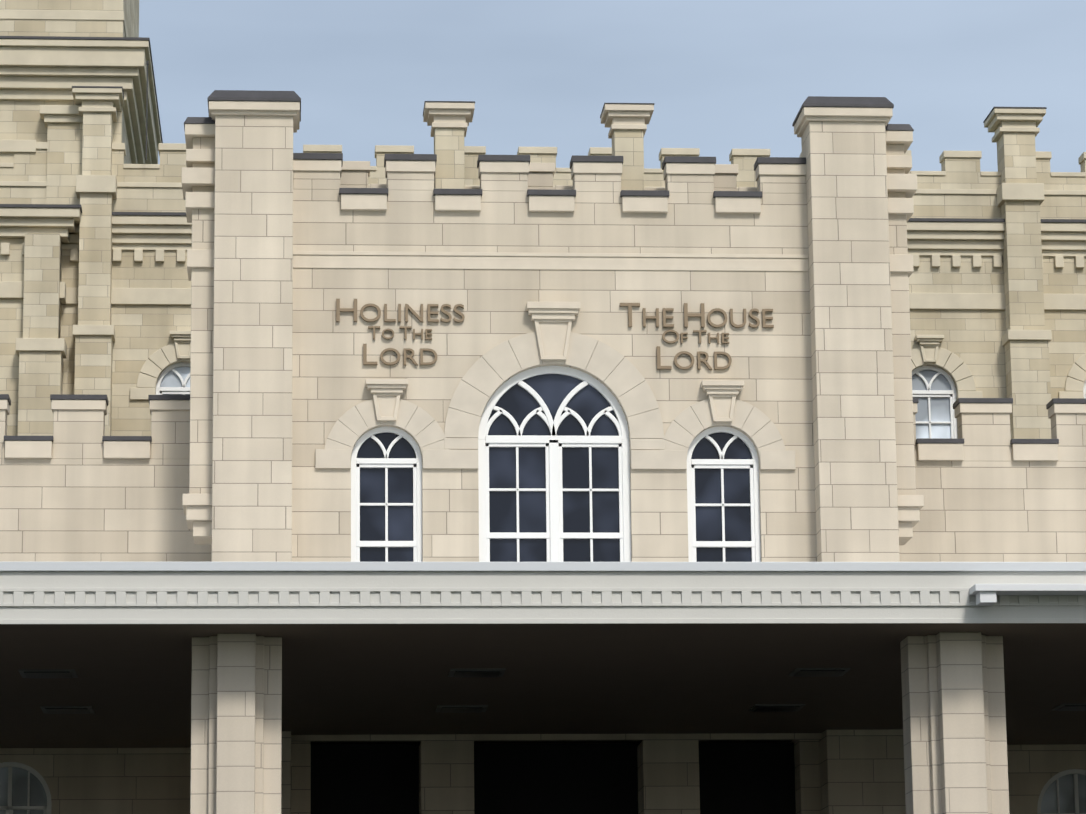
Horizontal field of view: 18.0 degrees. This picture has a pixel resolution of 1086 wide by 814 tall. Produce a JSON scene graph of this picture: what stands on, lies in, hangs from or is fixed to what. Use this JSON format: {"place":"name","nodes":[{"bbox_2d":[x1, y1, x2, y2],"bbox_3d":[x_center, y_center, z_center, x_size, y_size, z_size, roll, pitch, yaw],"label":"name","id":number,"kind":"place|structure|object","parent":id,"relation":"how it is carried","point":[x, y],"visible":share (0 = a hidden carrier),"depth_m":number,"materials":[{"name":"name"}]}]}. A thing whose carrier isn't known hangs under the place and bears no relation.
{"place":"outdoors","nodes":[
{"label":"outdoors","id":0,"kind":"place"},
{"bbox_2d":[0,0,138,435],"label":"tower wall","id":1,"kind":"structure","parent":0,"point":[31,382],"depth_m":67.41,"materials":[{"name":"beige stone"}]},
{"bbox_2d":[0,9,161,358],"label":"tower cornices","id":2,"kind":"object","parent":1,"relation":"attached to","point":[44,69],"visible":0.48,"depth_m":68.65,"materials":[{"name":"beige stone"}]},
{"bbox_2d":[0,36,162,212],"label":"roof edge flashing","id":3,"kind":"object","parent":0,"point":[58,205],"visible":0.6,"depth_m":68.54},
{"bbox_2d":[434,128,643,189],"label":"pavilion pinnacles","id":4,"kind":"object","parent":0,"point":[628,145],"visible":0.48,"depth_m":54.97,"materials":[{"name":"beige stone"}]},
{"bbox_2d":[0,623,1085,747],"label":"canopy soffit","id":5,"kind":"structure","parent":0,"point":[131,684],"depth_m":46.16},
{"bbox_2d":[18,668,1085,712],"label":"ceiling light frames","id":6,"kind":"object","parent":5,"relation":"attached to","point":[451,674],"visible":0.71,"depth_m":45.84,"materials":[{"name":"metal"}]},
{"bbox_2d":[24,670,1085,713],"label":"ceiling lights","id":7,"kind":"object","parent":5,"relation":"attached to","point":[68,674],"visible":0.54,"depth_m":45.88},
{"bbox_2d":[189,115,915,813],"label":"pilasters","id":8,"kind":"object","parent":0,"point":[241,389],"visible":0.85,"depth_m":53.45,"materials":[{"name":"beige stone"}]},
{"bbox_2d":[311,743,795,813],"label":"doorways","id":9,"kind":"structure","parent":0,"point":[602,778],"depth_m":53.47,"materials":[{"name":"black"}]},
{"bbox_2d":[365,302,743,421],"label":"keystones","id":10,"kind":"object","parent":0,"point":[553,322],"visible":0.96,"depth_m":53.84,"materials":[{"name":"beige stone"}]},
{"bbox_2d":[291,189,821,813],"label":"facade wall","id":11,"kind":"structure","parent":0,"point":[769,367],"depth_m":53.94,"materials":[{"name":"beige stone"}]},
{"bbox_2d":[351,426,422,561],"bbox_3d":[-2.430,1.569,53.369,1.110,2.575,0.110,0,-12,-4],"label":"window frame","id":12,"kind":"object","parent":11,"relation":"attached to","point":[386,463],"visible":0.88,"depth_m":53.40,"materials":[{"name":"white wood"}]},
{"bbox_2d":[357,433,415,561],"bbox_3d":[-2.433,1.583,53.407,1.090,2.565,0.001,0,-12,-4],"label":"window glass","id":13,"kind":"object","parent":12,"relation":"in","point":[372,490],"depth_m":53.43,"materials":[{"name":"black glass"}]},
{"bbox_2d":[336,299,464,364],"bbox_3d":[-2.230,-1.172,53.783,2.010,1.053,0.060,0,-12,-4],"label":"inscription","id":14,"kind":"object","parent":11,"relation":"attached to","point":[407,308],"visible":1,"depth_m":53.77,"materials":[{"name":"grey stone"}]},
{"bbox_2d":[293,171,805,193],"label":"battlements","id":15,"kind":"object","parent":11,"relation":"on","point":[333,180],"depth_m":54.56,"materials":[{"name":"beige stone"}]},
{"bbox_2d":[182,101,923,544],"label":"pavilion trim and caps","id":16,"kind":"structure","parent":11,"relation":"attached to","point":[436,115],"depth_m":54.32,"materials":[{"name":"beige stone"}]},
{"bbox_2d":[184,90,913,197],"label":"parapet caps","id":17,"kind":"object","parent":16,"relation":"on","point":[293,96],"visible":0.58,"depth_m":54.43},
{"bbox_2d":[478,366,630,561],"bbox_3d":[0.172,1.097,53.661,2.380,3.560,0.110,0,-12,-4],"label":"window frame","id":18,"kind":"object","parent":11,"relation":"attached to","point":[554,535],"visible":0.88,"depth_m":53.68,"materials":[{"name":"white wood"}]},
{"bbox_2d":[488,374,619,561],"bbox_3d":[0.170,1.110,53.699,2.360,3.550,0.001,0,-12,-4],"label":"window glass","id":19,"kind":"object","parent":18,"relation":"attached to","point":[586,404],"visible":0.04,"depth_m":53.70,"materials":[{"name":"black glass"}]},
{"bbox_2d":[315,332,795,469],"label":"window arch surrounds","id":20,"kind":"object","parent":11,"relation":"attached to","point":[454,445],"visible":0.92,"depth_m":53.74,"materials":[{"name":"beige stone"}]},
{"bbox_2d":[620,303,773,369],"bbox_3d":[2.428,-1.110,54.118,2.430,1.064,0.060,0,-12,-4],"label":"inscription","id":21,"kind":"object","parent":11,"relation":"attached to","point":[686,316],"depth_m":54.11,"materials":[{"name":"grey stone"}]},
{"bbox_2d":[687,426,760,561],"bbox_3d":[2.816,1.579,53.758,1.150,2.595,0.110,0,-12,-4],"label":"window frame","id":22,"kind":"object","parent":11,"relation":"attached to","point":[752,466],"visible":0.73,"depth_m":53.79,"materials":[{"name":"white wood"}]},
{"bbox_2d":[691,432,751,561],"bbox_3d":[2.813,1.592,53.796,1.130,2.585,0.001,0,-12,-4],"label":"window glass","id":23,"kind":"object","parent":22,"relation":"attached to","point":[736,491],"depth_m":53.82,"materials":[{"name":"black glass"}]},
{"bbox_2d":[139,0,1085,172],"label":"sky","id":24,"kind":"structure","parent":0,"point":[720,77],"materials":[{"name":"blue"}]},
{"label":"plaza terrace","id":25,"kind":"structure","parent":0,"visible":0},
{"bbox_2d":[0,410,211,813],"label":"wing wall","id":26,"kind":"structure","parent":25,"relation":"on","point":[77,497],"depth_m":54.66,"materials":[{"name":"beige stone"}]},
{"bbox_2d":[0,762,51,813],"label":"wing window frame","id":27,"kind":"object","parent":26,"relation":"attached to","point":[9,808],"visible":1,"depth_m":53.83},
{"bbox_2d":[0,767,46,813],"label":"window glass","id":28,"kind":"object","parent":27,"relation":"in","point":[38,797],"depth_m":53.88,"materials":[{"name":"glass"}]},
{"bbox_2d":[0,399,189,458],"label":"wing trim","id":29,"kind":"structure","parent":26,"relation":"on","point":[43,449],"depth_m":54.86,"materials":[{"name":"beige stone"}]},
{"bbox_2d":[0,394,189,441],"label":"parapet coping","id":30,"kind":"object","parent":29,"relation":"on","point":[91,397],"visible":0.48,"depth_m":54.97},
{"bbox_2d":[0,112,1085,438],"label":"building wall","id":31,"kind":"structure","parent":25,"relation":"on","point":[1028,376],"depth_m":68.55,"materials":[{"name":"beige stone"}]},
{"bbox_2d":[156,362,189,394],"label":"window frame","id":32,"kind":"object","parent":31,"relation":"attached to","point":[183,390],"visible":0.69,"depth_m":67.73,"materials":[{"name":"white paint"}]},
{"bbox_2d":[160,367,189,394],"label":"window glass","id":33,"kind":"object","parent":32,"relation":"attached to","point":[171,378],"visible":0.04,"depth_m":67.83,"materials":[{"name":"grey glass"}]},
{"bbox_2d":[0,88,1085,399],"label":"building trim","id":34,"kind":"structure","parent":31,"relation":"attached to","point":[934,240],"depth_m":68.90,"materials":[{"name":"beige stone"}]},
{"bbox_2d":[72,86,1085,222],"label":"coping","id":35,"kind":"object","parent":34,"relation":"on","point":[910,219],"visible":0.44,"depth_m":69.12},
{"bbox_2d":[912,366,957,438],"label":"window frame","id":36,"kind":"object","parent":31,"relation":"attached to","point":[928,393],"visible":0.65,"depth_m":68.82,"materials":[{"name":"white paint"}]},
{"bbox_2d":[912,370,950,438],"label":"window glass","id":37,"kind":"object","parent":36,"relation":"attached to","point":[940,409],"depth_m":68.83,"materials":[{"name":"grey glass"}]},
{"bbox_2d":[1083,380,1085,397],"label":"window frame","id":38,"kind":"object","parent":31,"relation":"attached to","point":[1084,389],"visible":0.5,"depth_m":69.06,"materials":[{"name":"white paint"}]},
{"bbox_2d":[899,413,1085,813],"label":"wing wall","id":39,"kind":"structure","parent":25,"relation":"on","point":[987,499],"depth_m":55.79,"materials":[{"name":"beige stone"}]},
{"bbox_2d":[913,403,1085,460],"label":"wing trim","id":40,"kind":"structure","parent":39,"relation":"attached to","point":[954,452],"depth_m":55.94,"materials":[{"name":"beige stone"}]},
{"bbox_2d":[913,398,1085,444],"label":"parapet coping","id":41,"kind":"object","parent":40,"relation":"on","point":[1004,400],"visible":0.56,"depth_m":56.05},
{"bbox_2d":[1037,769,1085,813],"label":"wing window frame","id":42,"kind":"object","parent":39,"relation":"attached to","point":[1075,772],"visible":0.85,"depth_m":55.03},
{"bbox_2d":[1041,774,1085,812],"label":"window glass","id":43,"kind":"object","parent":42,"relation":"attached to","point":[1066,797],"depth_m":55.07,"materials":[{"name":"glass"}]},
{"label":"driveway","id":44,"kind":"structure","parent":0,"visible":0},
{"bbox_2d":[190,634,281,813],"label":"canopy column","id":45,"kind":"structure","parent":44,"relation":"on","point":[236,719],"depth_m":41.37,"materials":[{"name":"stone"}]},
{"bbox_2d":[900,632,1009,813],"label":"canopy column","id":46,"kind":"structure","parent":44,"relation":"on","point":[954,725],"depth_m":41.98,"materials":[{"name":"stone"}]},
{"bbox_3d":[-12.338,4.768,40.923,1.090,4.000,1.090,0,-12,-4],"label":"canopy column","id":47,"kind":"object","parent":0,"visible":0},
{"bbox_2d":[0,571,1085,623],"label":"canopy fascia","id":48,"kind":"structure","parent":47,"relation":"on","point":[183,597],"depth_m":40.95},
{"bbox_2d":[0,562,1085,571],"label":"canopy roof edge","id":49,"kind":"object","parent":48,"relation":"on","point":[611,566],"visible":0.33,"depth_m":41.02,"materials":[{"name":"grey metal"}]},
{"bbox_2d":[969,584,1085,605],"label":"canopy walkway cover","id":50,"kind":"object","parent":48,"relation":"attached to","point":[985,594],"visible":1,"depth_m":41.04,"materials":[{"name":"white metal"}]}
]}

